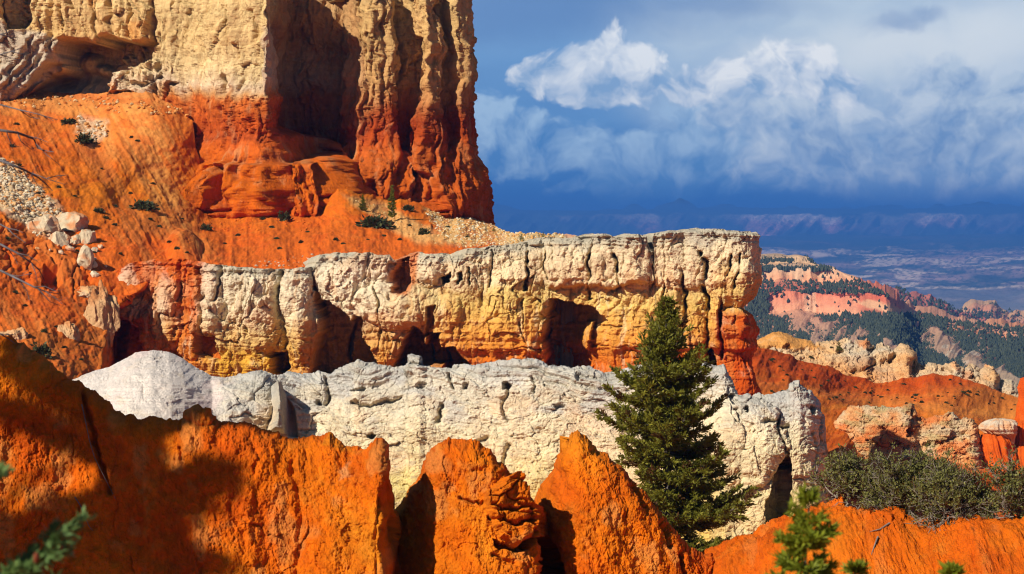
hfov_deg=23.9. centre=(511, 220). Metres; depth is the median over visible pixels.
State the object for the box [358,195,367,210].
fir
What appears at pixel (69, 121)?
shrub
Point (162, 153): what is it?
talus slope
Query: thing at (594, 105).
sky
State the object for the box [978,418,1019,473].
rock pillar
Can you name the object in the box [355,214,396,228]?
shrub
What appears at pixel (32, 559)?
conifer
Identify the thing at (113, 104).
scree
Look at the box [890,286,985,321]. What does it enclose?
hills
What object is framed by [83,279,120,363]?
rock outcrop
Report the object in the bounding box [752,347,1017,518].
orange slope
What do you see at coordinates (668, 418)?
conifer
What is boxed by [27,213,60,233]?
boulder
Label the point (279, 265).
scree
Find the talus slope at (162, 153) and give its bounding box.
[0,91,575,379]
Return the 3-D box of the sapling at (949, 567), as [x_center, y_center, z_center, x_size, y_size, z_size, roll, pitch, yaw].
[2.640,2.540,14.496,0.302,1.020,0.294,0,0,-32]
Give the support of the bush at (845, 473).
on the clay mound
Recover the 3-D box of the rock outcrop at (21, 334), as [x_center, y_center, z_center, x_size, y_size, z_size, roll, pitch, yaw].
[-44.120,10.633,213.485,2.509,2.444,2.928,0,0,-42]
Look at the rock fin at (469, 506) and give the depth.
62.25 m
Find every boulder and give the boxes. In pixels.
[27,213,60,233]
[48,231,70,247]
[56,211,88,231]
[65,245,74,251]
[70,234,80,244]
[77,245,94,270]
[79,229,96,244]
[90,271,99,277]
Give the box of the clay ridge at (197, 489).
[0,335,402,573]
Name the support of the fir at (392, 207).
on the talus slope at (162, 153)
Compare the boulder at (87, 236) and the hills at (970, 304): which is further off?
the hills at (970, 304)
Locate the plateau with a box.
[492,198,1023,235]
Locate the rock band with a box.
[834,403,982,469]
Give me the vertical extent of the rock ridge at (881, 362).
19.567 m
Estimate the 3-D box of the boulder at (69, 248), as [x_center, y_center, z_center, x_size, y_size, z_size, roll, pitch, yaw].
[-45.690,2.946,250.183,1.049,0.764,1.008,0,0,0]
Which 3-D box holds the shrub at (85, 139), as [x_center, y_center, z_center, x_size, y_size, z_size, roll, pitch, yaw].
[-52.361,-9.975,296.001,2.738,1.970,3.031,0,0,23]
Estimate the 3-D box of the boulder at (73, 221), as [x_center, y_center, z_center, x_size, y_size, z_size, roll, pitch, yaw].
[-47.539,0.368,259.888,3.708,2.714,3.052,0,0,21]
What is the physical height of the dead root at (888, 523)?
0.209 m
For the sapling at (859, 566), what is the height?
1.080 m
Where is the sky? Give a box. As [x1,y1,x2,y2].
[472,0,1023,210]
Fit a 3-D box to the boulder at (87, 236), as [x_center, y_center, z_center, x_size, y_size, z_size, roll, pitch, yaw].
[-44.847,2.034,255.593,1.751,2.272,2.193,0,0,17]
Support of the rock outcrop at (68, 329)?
on the talus slope at (162, 153)
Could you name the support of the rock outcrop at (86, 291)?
on the talus slope at (162, 153)
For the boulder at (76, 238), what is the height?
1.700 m
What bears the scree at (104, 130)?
on the talus slope at (162, 153)
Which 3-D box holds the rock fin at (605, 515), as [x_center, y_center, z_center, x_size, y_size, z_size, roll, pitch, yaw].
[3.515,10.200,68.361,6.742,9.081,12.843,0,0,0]
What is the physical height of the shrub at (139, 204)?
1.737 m
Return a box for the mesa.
[746,253,1023,383]
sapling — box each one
[764,481,842,573]
[839,557,872,573]
[936,559,965,573]
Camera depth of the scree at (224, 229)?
285.80 m
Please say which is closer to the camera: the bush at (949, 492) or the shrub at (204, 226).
the bush at (949, 492)
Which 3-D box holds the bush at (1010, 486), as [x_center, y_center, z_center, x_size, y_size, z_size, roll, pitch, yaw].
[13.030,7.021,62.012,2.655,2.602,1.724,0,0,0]
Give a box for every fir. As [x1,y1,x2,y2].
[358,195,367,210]
[387,185,396,217]
[836,340,843,350]
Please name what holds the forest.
on the ground
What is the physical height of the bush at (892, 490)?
2.580 m
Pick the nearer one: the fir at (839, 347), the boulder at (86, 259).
the boulder at (86, 259)
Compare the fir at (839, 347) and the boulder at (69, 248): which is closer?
the boulder at (69, 248)
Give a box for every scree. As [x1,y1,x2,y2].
[0,158,62,236]
[3,95,188,116]
[75,115,107,140]
[205,219,333,231]
[255,254,320,266]
[356,200,445,243]
[425,210,563,247]
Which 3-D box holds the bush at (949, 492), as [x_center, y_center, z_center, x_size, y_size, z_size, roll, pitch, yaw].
[11.483,7.067,62.603,2.897,2.774,2.419,0,0,0]
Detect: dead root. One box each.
[81,404,115,498]
[870,522,889,531]
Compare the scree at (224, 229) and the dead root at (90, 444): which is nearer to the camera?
the dead root at (90, 444)
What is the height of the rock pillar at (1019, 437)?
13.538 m
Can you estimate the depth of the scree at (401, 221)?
283.82 m
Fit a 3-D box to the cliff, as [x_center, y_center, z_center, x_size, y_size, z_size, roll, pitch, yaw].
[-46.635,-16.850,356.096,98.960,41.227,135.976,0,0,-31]
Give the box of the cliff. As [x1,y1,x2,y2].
[0,0,495,224]
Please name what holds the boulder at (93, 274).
on the talus slope at (162, 153)
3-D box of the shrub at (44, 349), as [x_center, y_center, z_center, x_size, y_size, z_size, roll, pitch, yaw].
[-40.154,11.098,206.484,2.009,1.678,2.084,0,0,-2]
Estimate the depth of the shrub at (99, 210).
268.12 m
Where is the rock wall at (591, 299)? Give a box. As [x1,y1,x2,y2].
[116,228,762,395]
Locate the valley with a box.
[546,233,1023,312]
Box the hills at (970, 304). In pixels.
[962,299,1023,323]
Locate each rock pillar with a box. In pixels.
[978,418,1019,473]
[1014,377,1023,473]
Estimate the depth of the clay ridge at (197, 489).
61.33 m
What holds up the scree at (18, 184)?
on the talus slope at (162, 153)
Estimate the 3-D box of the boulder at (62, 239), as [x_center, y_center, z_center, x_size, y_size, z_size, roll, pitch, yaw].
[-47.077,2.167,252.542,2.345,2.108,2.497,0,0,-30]
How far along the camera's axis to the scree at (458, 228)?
274.30 m
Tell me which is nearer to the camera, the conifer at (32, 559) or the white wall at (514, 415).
the conifer at (32, 559)
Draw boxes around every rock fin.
[395,437,563,573]
[534,430,714,573]
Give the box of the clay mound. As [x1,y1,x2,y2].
[701,493,1023,573]
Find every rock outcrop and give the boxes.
[0,327,27,339]
[57,321,79,341]
[77,285,107,297]
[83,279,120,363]
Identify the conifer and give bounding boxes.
[0,459,97,573]
[592,295,761,551]
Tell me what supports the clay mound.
on the ground
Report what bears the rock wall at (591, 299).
on the ground
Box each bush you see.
[796,443,901,509]
[849,442,937,517]
[901,440,1008,533]
[974,444,1023,518]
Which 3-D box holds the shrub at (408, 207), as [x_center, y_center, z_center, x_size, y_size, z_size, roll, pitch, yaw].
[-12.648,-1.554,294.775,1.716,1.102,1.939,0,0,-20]
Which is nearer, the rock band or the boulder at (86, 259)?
the boulder at (86, 259)
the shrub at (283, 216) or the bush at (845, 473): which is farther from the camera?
the shrub at (283, 216)
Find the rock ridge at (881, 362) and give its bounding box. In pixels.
[757,331,1017,396]
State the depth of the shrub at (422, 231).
271.31 m
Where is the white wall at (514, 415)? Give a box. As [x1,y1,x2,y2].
[73,350,830,543]
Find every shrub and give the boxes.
[30,341,53,359]
[60,118,77,125]
[74,131,96,144]
[93,207,105,213]
[129,198,160,211]
[200,223,212,230]
[277,210,293,220]
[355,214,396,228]
[401,203,415,210]
[418,227,430,234]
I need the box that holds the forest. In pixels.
[744,255,1023,379]
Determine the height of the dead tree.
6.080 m
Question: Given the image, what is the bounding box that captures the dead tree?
[0,30,67,343]
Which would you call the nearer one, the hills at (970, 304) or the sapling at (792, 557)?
the sapling at (792, 557)

